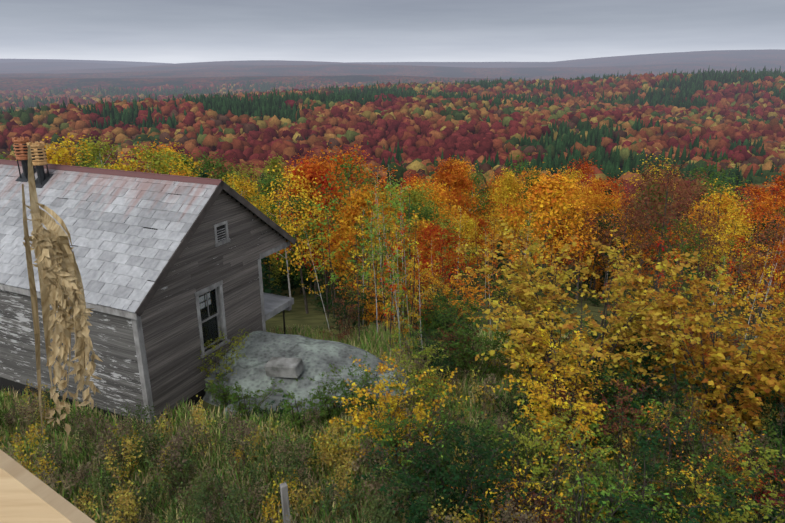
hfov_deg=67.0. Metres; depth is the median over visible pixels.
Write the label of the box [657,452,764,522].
shrub
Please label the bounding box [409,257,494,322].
shrub
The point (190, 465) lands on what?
weed
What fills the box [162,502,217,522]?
weed
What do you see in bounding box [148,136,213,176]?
tree
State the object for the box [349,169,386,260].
sapling
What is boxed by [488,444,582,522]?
shrub
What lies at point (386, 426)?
shrub
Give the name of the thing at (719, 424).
weed
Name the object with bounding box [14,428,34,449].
weed
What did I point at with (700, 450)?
weed
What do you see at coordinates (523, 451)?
shrub
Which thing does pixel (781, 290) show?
sapling
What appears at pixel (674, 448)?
shrub
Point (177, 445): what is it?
weed
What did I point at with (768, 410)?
weed
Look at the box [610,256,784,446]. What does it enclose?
maple shrub
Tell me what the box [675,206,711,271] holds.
tree
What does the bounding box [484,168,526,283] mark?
tree
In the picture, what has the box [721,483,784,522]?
shrub
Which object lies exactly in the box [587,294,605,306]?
shrub
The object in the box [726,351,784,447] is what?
shrub
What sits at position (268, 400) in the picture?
boulder
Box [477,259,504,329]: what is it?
sapling
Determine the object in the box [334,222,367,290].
sapling
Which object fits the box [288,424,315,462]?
weed
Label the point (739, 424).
shrub
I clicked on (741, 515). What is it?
weed
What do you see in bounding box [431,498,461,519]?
weed
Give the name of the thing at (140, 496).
weed
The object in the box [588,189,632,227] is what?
tree
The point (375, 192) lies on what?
sapling
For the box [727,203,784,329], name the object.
tree
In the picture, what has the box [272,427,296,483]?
weed
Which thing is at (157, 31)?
sky
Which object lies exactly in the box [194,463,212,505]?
weed
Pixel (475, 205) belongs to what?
tree
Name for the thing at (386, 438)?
weed
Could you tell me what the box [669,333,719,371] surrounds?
shrub
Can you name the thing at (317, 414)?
weed
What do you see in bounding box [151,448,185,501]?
weed
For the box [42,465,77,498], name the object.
weed
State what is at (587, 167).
tree
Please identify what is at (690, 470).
shrub
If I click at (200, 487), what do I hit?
weed
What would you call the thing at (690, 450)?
weed
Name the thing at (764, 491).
shrub
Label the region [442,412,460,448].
weed
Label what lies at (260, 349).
outcrop rock
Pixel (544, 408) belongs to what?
shrub
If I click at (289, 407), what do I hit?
shrub
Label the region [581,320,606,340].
shrub
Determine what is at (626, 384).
shrub
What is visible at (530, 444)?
shrub
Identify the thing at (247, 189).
tree
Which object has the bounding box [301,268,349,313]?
shrub
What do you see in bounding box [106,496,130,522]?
weed
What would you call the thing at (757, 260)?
sapling
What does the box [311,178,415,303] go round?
tree
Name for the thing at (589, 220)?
tree
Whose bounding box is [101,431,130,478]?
weed
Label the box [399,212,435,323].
sapling
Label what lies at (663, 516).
shrub
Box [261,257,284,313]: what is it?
conifer tree
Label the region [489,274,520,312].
shrub
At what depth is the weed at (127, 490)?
9.11 m
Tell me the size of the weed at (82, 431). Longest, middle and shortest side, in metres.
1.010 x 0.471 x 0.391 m
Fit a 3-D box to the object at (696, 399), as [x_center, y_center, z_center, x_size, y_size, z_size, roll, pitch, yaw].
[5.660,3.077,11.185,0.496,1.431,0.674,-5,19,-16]
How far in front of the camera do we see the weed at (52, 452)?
10.05 m
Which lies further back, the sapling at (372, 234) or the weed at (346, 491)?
the sapling at (372, 234)
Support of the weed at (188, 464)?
on the terrain
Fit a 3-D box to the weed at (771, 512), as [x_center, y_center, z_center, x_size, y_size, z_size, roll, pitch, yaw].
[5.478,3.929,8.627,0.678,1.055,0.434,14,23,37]
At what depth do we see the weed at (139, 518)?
8.89 m
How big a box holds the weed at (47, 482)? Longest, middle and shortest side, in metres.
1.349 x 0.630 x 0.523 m
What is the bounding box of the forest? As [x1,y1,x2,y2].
[0,65,784,215]
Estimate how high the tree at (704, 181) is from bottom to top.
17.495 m
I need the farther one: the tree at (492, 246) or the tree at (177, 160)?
the tree at (177, 160)
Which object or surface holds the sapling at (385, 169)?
on the terrain
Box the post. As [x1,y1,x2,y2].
[280,482,290,522]
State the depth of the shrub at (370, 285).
29.70 m
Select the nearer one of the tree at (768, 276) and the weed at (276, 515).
the weed at (276, 515)
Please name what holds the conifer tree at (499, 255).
on the terrain
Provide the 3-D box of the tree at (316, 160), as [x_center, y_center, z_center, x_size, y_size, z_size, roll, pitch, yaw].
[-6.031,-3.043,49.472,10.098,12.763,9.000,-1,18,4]
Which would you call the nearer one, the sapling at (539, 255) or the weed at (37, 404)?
the weed at (37, 404)
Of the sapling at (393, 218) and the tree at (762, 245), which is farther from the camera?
the tree at (762, 245)
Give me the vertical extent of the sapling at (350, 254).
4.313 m
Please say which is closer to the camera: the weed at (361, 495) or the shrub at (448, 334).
the weed at (361, 495)
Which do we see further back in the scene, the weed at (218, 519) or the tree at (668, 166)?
the tree at (668, 166)
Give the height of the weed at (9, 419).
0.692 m
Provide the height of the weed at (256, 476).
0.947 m
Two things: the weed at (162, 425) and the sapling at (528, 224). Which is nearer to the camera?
the weed at (162, 425)
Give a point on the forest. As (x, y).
(487, 125)
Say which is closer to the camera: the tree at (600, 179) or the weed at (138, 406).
the weed at (138, 406)
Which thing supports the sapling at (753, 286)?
on the terrain
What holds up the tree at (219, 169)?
on the terrain
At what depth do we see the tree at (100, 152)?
63.18 m
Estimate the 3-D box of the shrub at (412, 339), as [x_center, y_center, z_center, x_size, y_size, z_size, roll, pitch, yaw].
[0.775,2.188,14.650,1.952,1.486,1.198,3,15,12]
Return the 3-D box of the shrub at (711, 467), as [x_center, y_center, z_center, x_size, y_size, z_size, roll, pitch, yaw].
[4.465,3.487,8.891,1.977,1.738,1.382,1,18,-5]
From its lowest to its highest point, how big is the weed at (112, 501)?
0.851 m
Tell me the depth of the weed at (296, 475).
9.46 m
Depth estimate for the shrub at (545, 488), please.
9.33 m
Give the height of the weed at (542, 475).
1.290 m
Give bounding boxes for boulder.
[223,397,273,423]
[280,399,346,418]
[350,382,415,405]
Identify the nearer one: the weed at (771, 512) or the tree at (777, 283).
the weed at (771, 512)
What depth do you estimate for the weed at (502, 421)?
10.93 m
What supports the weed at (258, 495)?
on the terrain
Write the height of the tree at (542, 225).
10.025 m
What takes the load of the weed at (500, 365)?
on the terrain
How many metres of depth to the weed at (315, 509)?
9.41 m
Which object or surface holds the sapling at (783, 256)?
on the terrain
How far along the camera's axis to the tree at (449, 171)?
50.88 m
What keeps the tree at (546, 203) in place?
on the terrain
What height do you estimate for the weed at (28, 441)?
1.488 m
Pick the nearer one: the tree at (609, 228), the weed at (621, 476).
the weed at (621, 476)
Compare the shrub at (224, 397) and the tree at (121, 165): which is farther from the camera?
the tree at (121, 165)
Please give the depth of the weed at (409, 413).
10.58 m
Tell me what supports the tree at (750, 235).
on the terrain
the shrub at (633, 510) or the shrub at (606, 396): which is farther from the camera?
the shrub at (606, 396)
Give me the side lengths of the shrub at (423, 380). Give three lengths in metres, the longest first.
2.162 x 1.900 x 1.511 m
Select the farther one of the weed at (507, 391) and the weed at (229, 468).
the weed at (507, 391)
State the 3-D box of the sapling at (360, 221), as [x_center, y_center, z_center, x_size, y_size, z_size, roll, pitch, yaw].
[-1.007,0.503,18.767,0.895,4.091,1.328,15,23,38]
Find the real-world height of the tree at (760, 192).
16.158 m
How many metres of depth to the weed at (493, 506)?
8.49 m
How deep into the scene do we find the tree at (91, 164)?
74.39 m
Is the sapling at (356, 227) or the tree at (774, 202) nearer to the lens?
the sapling at (356, 227)
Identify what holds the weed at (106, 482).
on the terrain
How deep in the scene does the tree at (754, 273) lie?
42.74 m
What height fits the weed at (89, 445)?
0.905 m
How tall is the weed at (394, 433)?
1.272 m
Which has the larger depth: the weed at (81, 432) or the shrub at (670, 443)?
the weed at (81, 432)
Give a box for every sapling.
[296,222,331,327]
[306,218,344,317]
[306,223,352,316]
[313,199,349,317]
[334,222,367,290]
[339,224,370,339]
[344,207,381,325]
[346,215,377,323]
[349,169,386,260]
[357,198,387,323]
[357,213,390,332]
[361,189,393,302]
[362,214,397,322]
[365,179,399,312]
[365,219,389,330]
[368,228,409,319]
[371,202,410,320]
[371,228,395,332]
[374,225,412,335]
[375,223,403,319]
[376,176,398,309]
[377,164,404,247]
[377,178,412,258]
[378,225,412,327]
[378,238,408,351]
[380,225,407,333]
[383,252,417,347]
[387,184,420,316]
[388,210,421,332]
[391,173,432,317]
[393,220,413,332]
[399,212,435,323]
[400,217,425,292]
[401,250,434,350]
[405,247,424,351]
[420,237,446,296]
[433,220,454,283]
[435,238,451,294]
[449,205,471,280]
[457,280,471,328]
[458,247,480,297]
[468,215,486,299]
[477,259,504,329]
[478,225,492,298]
[479,243,500,324]
[485,217,502,314]
[510,209,535,265]
[521,234,551,293]
[525,236,541,311]
[534,225,578,286]
[557,283,586,341]
[566,236,587,310]
[581,249,597,300]
[598,282,624,334]
[604,211,618,288]
[610,241,633,301]
[632,223,688,298]
[652,248,679,298]
[676,239,692,313]
[677,253,713,325]
[700,282,737,336]
[703,254,731,344]
[711,238,748,338]
[711,240,754,334]
[712,234,737,335]
[716,232,756,338]
[717,281,756,373]
[725,236,752,313]
[735,244,776,344]
[736,242,771,339]
[749,229,784,337]
[749,254,775,322]
[750,262,762,323]
[755,240,784,337]
[755,269,784,347]
[762,270,784,329]
[768,244,784,338]
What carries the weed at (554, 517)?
on the terrain
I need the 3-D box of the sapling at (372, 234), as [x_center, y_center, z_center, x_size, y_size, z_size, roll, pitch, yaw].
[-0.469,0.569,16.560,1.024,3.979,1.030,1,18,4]
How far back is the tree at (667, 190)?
46.55 m
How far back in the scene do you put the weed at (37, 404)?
12.52 m
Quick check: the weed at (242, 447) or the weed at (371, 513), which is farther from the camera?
the weed at (242, 447)
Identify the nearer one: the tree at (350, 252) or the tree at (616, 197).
the tree at (350, 252)
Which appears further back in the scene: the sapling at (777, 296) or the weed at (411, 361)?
the sapling at (777, 296)
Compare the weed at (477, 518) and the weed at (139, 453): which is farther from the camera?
the weed at (139, 453)
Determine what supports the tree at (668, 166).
on the terrain
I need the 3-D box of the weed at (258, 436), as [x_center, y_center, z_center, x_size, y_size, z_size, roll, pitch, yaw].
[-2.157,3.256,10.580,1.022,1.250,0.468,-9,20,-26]
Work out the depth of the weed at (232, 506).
8.48 m
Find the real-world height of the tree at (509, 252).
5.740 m
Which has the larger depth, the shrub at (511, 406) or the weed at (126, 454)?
the shrub at (511, 406)
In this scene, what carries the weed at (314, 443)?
on the terrain
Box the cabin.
[0,137,295,427]
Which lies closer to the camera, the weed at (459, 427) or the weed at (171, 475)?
the weed at (171, 475)
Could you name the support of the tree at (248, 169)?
on the terrain
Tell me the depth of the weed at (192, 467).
10.18 m
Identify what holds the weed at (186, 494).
on the terrain
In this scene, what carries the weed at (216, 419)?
on the terrain
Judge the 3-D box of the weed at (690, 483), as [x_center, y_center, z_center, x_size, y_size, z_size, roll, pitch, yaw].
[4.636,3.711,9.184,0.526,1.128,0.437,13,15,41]
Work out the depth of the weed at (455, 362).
13.73 m
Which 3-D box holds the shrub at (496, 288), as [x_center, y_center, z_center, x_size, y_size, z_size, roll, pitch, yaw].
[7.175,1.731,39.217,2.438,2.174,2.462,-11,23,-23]
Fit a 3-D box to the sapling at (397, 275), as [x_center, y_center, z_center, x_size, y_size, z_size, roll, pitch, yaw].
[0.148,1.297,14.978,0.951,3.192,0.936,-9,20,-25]
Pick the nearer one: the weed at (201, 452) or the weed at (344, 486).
the weed at (344, 486)
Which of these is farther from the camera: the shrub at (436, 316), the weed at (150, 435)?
the shrub at (436, 316)
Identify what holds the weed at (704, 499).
on the terrain
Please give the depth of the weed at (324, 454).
10.14 m
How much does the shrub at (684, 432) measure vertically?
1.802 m
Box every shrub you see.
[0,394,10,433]
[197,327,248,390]
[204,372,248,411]
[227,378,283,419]
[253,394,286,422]
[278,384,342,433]
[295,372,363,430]
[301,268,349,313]
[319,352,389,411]
[320,295,364,342]
[321,278,372,331]
[329,352,469,467]
[330,268,415,325]
[332,279,352,299]
[337,280,380,326]
[338,288,380,327]
[342,256,418,324]
[344,283,364,307]
[352,426,527,522]
[356,268,381,304]
[362,373,499,491]
[366,388,453,508]
[369,392,420,447]
[371,341,451,416]
[372,257,438,314]
[373,278,409,324]
[376,290,440,333]
[380,307,423,354]
[385,319,458,362]
[386,409,519,522]
[394,262,454,331]
[401,323,454,371]
[402,276,446,319]
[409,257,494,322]
[410,344,473,388]
[414,295,457,331]
[417,315,456,346]
[419,373,445,411]
[422,303,462,336]
[423,307,481,355]
[424,288,488,345]
[425,288,528,384]
[431,276,468,316]
[431,321,488,367]
[433,283,466,322]
[445,218,704,421]
[447,451,530,522]
[468,453,517,507]
[470,378,542,430]
[476,414,584,522]
[479,308,619,469]
[481,272,516,300]
[484,299,566,370]
[485,414,568,495]
[487,272,528,309]
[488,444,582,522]
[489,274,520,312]
[491,394,620,515]
[505,486,572,522]
[506,454,581,516]
[512,333,574,372]
[522,357,656,470]
[527,420,691,522]
[543,314,587,335]
[547,393,637,464]
[552,432,619,473]
[557,379,629,464]
[566,448,672,522]
[566,465,614,514]
[567,351,656,428]
[573,310,615,361]
[573,412,765,522]
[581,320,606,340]
[581,329,717,447]
[584,311,653,361]
[585,373,701,477]
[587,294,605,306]
[588,374,678,418]
[589,274,609,292]
[591,342,680,403]
[596,412,645,462]
[596,457,699,522]
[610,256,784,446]
[613,345,660,387]
[618,297,690,347]
[618,405,738,520]
[628,396,717,458]
[636,441,762,521]
[646,411,737,483]
[646,509,703,522]
[649,382,745,470]
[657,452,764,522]
[659,450,697,484]
[660,404,719,441]
[660,414,784,522]
[661,442,737,493]
[666,317,746,363]
[667,346,708,364]
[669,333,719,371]
[669,433,725,487]
[672,351,754,404]
[674,307,700,342]
[688,413,782,521]
[700,434,784,521]
[707,379,761,407]
[721,389,781,438]
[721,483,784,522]
[724,284,784,377]
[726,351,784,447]
[730,315,783,375]
[733,407,784,505]
[742,423,784,478]
[748,431,784,499]
[755,473,784,522]
[759,289,782,318]
[759,361,784,445]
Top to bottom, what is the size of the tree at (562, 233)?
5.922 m
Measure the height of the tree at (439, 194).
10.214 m
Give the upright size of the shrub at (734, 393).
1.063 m
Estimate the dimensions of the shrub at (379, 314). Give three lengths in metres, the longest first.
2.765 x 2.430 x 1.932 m
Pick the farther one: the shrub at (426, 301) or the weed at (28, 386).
the shrub at (426, 301)
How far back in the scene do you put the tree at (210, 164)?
96.73 m
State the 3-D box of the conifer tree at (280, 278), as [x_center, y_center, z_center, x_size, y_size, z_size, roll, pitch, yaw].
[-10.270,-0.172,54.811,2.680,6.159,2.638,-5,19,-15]
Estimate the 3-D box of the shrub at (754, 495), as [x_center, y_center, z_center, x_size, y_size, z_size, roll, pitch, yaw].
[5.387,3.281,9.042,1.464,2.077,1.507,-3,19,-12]
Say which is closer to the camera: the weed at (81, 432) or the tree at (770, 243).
the weed at (81, 432)
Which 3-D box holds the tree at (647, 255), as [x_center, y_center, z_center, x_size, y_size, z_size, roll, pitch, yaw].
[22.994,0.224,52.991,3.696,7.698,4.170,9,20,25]
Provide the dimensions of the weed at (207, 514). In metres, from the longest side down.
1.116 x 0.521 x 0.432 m
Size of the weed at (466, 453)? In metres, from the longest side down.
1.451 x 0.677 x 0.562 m
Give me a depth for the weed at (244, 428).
10.23 m
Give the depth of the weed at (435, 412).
10.84 m
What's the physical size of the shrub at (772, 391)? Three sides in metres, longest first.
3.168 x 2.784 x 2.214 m
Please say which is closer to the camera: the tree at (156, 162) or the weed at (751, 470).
the weed at (751, 470)
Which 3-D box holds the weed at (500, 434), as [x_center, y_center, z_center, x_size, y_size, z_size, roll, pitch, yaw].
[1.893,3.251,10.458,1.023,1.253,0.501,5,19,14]
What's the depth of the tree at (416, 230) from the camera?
27.11 m
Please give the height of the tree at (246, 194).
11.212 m
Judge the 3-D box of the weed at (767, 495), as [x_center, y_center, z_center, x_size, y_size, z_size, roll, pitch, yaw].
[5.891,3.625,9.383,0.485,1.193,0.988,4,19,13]
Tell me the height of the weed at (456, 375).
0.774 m
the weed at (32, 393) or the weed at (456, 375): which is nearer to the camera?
the weed at (32, 393)
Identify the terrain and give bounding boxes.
[0,49,784,522]
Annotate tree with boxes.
[15,133,109,168]
[66,144,116,167]
[68,134,147,169]
[103,152,175,173]
[117,137,193,171]
[121,148,170,174]
[123,141,179,174]
[142,142,204,176]
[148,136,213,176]
[170,151,203,176]
[170,169,192,175]
[190,145,240,178]
[198,170,209,177]
[207,153,240,178]
[209,170,278,273]
[212,171,234,183]
[220,162,274,201]
[222,171,272,220]
[224,166,274,221]
[232,157,282,205]
[252,174,325,305]
[252,194,292,288]
[256,160,340,313]
[260,154,287,265]
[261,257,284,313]
[262,251,292,293]
[271,219,340,293]
[272,253,295,289]
[273,155,352,299]
[274,147,353,290]
[279,197,321,294]
[295,195,343,292]
[303,141,401,202]
[309,149,405,282]
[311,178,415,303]
[312,169,352,282]
[315,193,396,279]
[324,217,380,285]
[328,202,383,297]
[372,198,465,296]
[381,177,468,294]
[381,185,453,258]
[387,215,450,283]
[398,213,480,296]
[399,172,435,192]
[403,169,479,262]
[423,154,479,282]
[432,179,483,268]
[434,169,483,267]
[438,158,478,195]
[451,215,484,292]
[452,168,497,268]
[460,215,500,281]
[463,187,494,266]
[465,172,534,260]
[478,228,506,281]
[479,180,515,265]
[482,162,612,294]
[482,202,502,274]
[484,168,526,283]
[486,240,509,295]
[487,152,539,261]
[495,210,526,268]
[495,229,523,283]
[511,224,528,257]
[516,167,541,264]
[516,185,581,293]
[517,169,555,273]
[518,195,583,281]
[529,207,573,283]
[540,173,591,274]
[542,226,573,292]
[545,180,650,295]
[546,209,574,288]
[549,167,587,261]
[551,203,615,299]
[557,157,601,194]
[573,177,610,274]
[574,189,617,294]
[574,190,619,289]
[575,212,613,294]
[575,213,629,299]
[580,169,623,221]
[580,201,640,301]
[587,175,639,236]
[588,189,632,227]
[592,188,659,304]
[613,161,689,289]
[618,148,691,275]
[618,154,719,300]
[622,171,682,273]
[625,181,675,279]
[629,225,668,293]
[641,156,704,283]
[649,216,720,313]
[659,171,726,279]
[665,188,754,292]
[671,199,735,314]
[673,150,759,276]
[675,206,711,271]
[685,178,765,305]
[686,172,759,292]
[695,206,763,315]
[699,239,748,312]
[723,182,778,294]
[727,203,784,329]
[729,203,772,302]
[730,207,784,306]
[730,210,784,286]
[730,247,783,320]
[731,177,784,292]
[737,194,784,297]
[737,220,782,311]
[745,165,784,295]
[748,240,784,326]
[754,207,784,309]
[763,249,784,324]
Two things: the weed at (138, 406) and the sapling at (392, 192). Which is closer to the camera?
the weed at (138, 406)
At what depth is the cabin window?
13.56 m
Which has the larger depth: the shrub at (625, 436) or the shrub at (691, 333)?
the shrub at (691, 333)
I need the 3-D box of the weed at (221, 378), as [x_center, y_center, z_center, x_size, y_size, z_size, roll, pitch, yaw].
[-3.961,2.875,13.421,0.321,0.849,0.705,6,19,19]
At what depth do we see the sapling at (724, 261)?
18.77 m
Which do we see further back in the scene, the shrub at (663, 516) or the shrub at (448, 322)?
the shrub at (448, 322)
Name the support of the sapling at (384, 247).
on the terrain
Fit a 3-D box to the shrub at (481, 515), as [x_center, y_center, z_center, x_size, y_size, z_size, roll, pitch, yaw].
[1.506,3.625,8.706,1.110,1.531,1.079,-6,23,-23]
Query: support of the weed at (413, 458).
on the terrain
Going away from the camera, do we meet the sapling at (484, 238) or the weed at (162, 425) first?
the weed at (162, 425)
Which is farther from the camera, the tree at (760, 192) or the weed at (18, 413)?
the tree at (760, 192)
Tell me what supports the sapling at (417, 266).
on the terrain
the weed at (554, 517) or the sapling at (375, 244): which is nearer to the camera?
the weed at (554, 517)
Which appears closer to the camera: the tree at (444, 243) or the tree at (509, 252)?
the tree at (444, 243)
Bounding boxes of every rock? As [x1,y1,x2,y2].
[203,331,412,411]
[264,357,303,377]
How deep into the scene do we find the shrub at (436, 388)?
12.52 m
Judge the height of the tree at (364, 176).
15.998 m
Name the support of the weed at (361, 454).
on the terrain
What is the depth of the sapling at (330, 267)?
24.27 m
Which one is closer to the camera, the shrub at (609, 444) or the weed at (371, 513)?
the weed at (371, 513)
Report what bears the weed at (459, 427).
on the terrain
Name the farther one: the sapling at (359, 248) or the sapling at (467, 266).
the sapling at (359, 248)
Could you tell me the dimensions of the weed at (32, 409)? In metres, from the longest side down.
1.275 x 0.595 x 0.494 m
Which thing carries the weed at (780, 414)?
on the terrain
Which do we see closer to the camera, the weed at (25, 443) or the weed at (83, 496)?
the weed at (83, 496)
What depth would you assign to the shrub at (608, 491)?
8.74 m
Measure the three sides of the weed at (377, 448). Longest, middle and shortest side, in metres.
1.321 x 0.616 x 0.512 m
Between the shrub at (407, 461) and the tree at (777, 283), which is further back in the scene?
the tree at (777, 283)
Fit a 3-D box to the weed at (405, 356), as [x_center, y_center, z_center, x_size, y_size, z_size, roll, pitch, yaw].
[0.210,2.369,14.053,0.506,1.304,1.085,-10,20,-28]
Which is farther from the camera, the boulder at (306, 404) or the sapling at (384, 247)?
the sapling at (384, 247)
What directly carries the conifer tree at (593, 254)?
on the terrain
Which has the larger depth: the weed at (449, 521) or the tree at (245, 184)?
the tree at (245, 184)
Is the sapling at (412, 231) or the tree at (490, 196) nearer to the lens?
the sapling at (412, 231)
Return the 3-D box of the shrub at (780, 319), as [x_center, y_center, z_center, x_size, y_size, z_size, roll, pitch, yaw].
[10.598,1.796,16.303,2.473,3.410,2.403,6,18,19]
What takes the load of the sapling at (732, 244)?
on the terrain
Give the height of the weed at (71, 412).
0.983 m
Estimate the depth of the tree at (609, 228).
44.19 m
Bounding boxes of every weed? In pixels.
[2,410,15,429]
[3,443,36,469]
[7,451,38,472]
[8,399,34,440]
[10,421,49,479]
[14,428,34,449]
[14,432,41,464]
[18,397,53,438]
[18,455,40,476]
[20,379,49,422]
[20,390,50,436]
[24,392,47,419]
[28,420,78,475]
[29,454,60,491]
[35,413,46,435]
[35,438,64,484]
[36,464,56,486]
[38,401,55,425]
[42,386,70,438]
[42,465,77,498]
[56,459,72,476]
[64,405,108,435]
[64,464,93,502]
[70,417,93,452]
[70,424,95,461]
[70,487,97,515]
[71,410,101,448]
[71,411,132,466]
[74,459,93,505]
[82,432,107,461]
[82,472,106,518]
[84,495,135,522]
[85,438,119,492]
[91,419,131,474]
[96,466,121,509]
[97,424,141,452]
[98,417,146,474]
[98,496,125,522]
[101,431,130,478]
[101,440,130,472]
[101,480,140,522]
[104,436,147,494]
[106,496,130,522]
[107,483,145,521]
[114,413,137,449]
[118,399,144,437]
[119,456,138,484]
[121,429,161,471]
[122,485,159,522]
[130,454,188,506]
[131,434,151,467]
[131,479,164,521]
[132,404,158,442]
[136,412,187,469]
[137,510,158,522]
[139,423,163,471]
[149,409,176,453]
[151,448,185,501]
[153,437,178,493]
[156,447,179,499]
[156,496,202,522]
[158,442,194,498]
[158,453,184,507]
[160,451,212,504]
[162,430,191,501]
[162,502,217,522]
[168,453,201,489]
[172,477,204,522]
[173,418,202,458]
[174,479,196,512]
[177,461,199,491]
[184,471,214,511]
[188,476,213,522]
[189,395,216,465]
[192,471,226,503]
[193,467,229,522]
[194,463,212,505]
[195,471,217,511]
[197,430,213,457]
[198,496,231,522]
[204,458,261,522]
[204,475,238,516]
[205,372,226,406]
[205,495,222,521]
[209,506,232,522]
[213,416,232,436]
[219,408,262,476]
[220,421,268,467]
[221,481,253,522]
[226,448,247,473]
[227,445,246,470]
[232,434,253,463]
[233,441,271,505]
[237,477,267,522]
[239,421,257,459]
[243,417,299,476]
[243,455,263,501]
[251,454,311,509]
[253,482,279,516]
[261,469,299,520]
[261,491,291,522]
[269,434,291,470]
[271,436,311,485]
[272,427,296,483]
[276,436,312,509]
[286,510,297,522]
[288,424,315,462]
[289,482,323,522]
[290,464,317,507]
[291,447,318,479]
[303,406,326,439]
[303,442,335,485]
[311,430,348,472]
[312,484,340,522]
[313,477,357,522]
[314,425,336,467]
[319,418,360,481]
[322,468,357,515]
[322,469,362,519]
[324,455,389,522]
[327,417,342,441]
[327,446,358,479]
[327,459,354,506]
[328,434,359,465]
[335,479,383,522]
[343,439,376,473]
[354,486,398,522]
[355,431,393,493]
[360,496,386,522]
[366,453,410,508]
[369,414,424,459]
[370,462,402,518]
[372,483,403,522]
[373,468,407,515]
[374,427,409,462]
[374,476,442,522]
[379,438,430,495]
[384,474,407,516]
[387,346,426,386]
[387,403,436,441]
[390,335,417,380]
[396,392,417,427]
[396,419,441,499]
[412,435,428,471]
[427,508,462,522]
[428,397,442,444]
[430,497,472,522]
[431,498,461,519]
[432,369,463,399]
[435,369,457,398]
[442,388,457,412]
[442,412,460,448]
[445,353,477,379]
[449,413,469,441]
[450,370,474,385]
[452,433,481,513]
[453,401,468,434]
[454,366,496,413]
[465,509,502,522]
[466,410,497,463]
[469,339,492,383]
[472,416,527,461]
[475,408,513,448]
[475,454,498,498]
[476,432,503,478]
[478,373,499,422]
[483,378,520,408]
[485,488,522,522]
[488,353,514,380]
[493,386,537,432]
[493,494,536,522]
[499,457,558,507]
[504,503,539,522]
[523,505,560,522]
[538,418,564,474]
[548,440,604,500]
[570,457,613,521]
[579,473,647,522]
[583,453,634,492]
[587,509,612,522]
[612,427,634,465]
[620,410,645,441]
[640,394,673,459]
[654,473,674,507]
[657,371,683,403]
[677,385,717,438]
[678,469,710,499]
[680,388,708,425]
[682,445,722,482]
[683,442,706,465]
[686,480,718,519]
[688,473,743,521]
[694,438,718,459]
[695,421,713,438]
[696,449,737,513]
[707,438,732,463]
[713,409,726,436]
[713,433,747,472]
[714,413,738,446]
[733,505,754,522]
[734,421,776,478]
[736,452,760,498]
[749,501,784,522]
[750,446,784,497]
[753,403,780,445]
[757,460,784,519]
[776,400,784,435]
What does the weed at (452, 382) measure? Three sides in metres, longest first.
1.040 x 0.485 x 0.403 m
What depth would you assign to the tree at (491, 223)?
61.35 m
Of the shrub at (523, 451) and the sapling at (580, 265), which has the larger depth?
the sapling at (580, 265)
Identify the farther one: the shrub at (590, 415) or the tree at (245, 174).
the tree at (245, 174)
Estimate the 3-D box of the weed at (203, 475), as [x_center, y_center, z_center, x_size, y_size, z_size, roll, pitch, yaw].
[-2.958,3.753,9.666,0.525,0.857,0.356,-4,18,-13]
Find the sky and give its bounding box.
[0,0,784,63]
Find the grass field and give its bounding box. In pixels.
[0,318,784,522]
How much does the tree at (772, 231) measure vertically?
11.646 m
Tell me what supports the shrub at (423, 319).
on the terrain
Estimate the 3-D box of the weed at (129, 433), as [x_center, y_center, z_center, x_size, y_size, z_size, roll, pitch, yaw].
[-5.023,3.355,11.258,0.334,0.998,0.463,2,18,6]
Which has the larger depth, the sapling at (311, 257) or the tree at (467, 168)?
the tree at (467, 168)
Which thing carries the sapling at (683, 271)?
on the terrain
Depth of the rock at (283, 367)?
13.53 m
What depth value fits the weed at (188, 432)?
11.05 m
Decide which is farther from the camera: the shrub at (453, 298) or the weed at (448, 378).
the shrub at (453, 298)
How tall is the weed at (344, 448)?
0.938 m
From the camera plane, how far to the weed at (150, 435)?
10.76 m
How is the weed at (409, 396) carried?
on the terrain
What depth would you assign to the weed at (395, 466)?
9.54 m
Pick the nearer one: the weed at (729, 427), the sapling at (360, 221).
the weed at (729, 427)
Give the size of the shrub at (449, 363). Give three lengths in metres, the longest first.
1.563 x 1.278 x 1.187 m
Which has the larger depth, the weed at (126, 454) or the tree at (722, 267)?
the tree at (722, 267)
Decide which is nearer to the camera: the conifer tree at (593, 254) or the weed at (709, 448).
the weed at (709, 448)
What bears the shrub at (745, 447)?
on the terrain
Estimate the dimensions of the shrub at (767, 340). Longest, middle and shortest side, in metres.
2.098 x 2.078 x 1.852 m
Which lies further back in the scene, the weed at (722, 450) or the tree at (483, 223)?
the tree at (483, 223)
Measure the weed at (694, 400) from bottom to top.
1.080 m
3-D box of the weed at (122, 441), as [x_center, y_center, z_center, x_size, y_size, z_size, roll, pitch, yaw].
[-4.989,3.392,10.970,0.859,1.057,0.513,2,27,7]
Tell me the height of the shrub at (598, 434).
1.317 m
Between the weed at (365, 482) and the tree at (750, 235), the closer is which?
the weed at (365, 482)
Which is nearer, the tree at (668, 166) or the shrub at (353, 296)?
the shrub at (353, 296)
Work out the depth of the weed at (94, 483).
9.38 m
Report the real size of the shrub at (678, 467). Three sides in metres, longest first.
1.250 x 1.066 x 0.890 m
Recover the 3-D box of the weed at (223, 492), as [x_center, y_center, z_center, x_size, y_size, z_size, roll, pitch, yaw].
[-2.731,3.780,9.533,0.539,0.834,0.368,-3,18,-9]
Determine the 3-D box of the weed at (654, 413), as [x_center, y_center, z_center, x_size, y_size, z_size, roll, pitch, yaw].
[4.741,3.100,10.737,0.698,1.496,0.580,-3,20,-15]
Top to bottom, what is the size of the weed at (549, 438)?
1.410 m
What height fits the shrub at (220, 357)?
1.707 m
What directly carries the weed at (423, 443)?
on the terrain
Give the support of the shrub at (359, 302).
on the terrain
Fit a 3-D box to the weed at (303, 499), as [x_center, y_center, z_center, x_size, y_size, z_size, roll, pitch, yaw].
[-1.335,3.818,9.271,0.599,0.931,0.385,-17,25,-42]
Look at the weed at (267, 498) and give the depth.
9.38 m
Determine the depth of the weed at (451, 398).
12.04 m

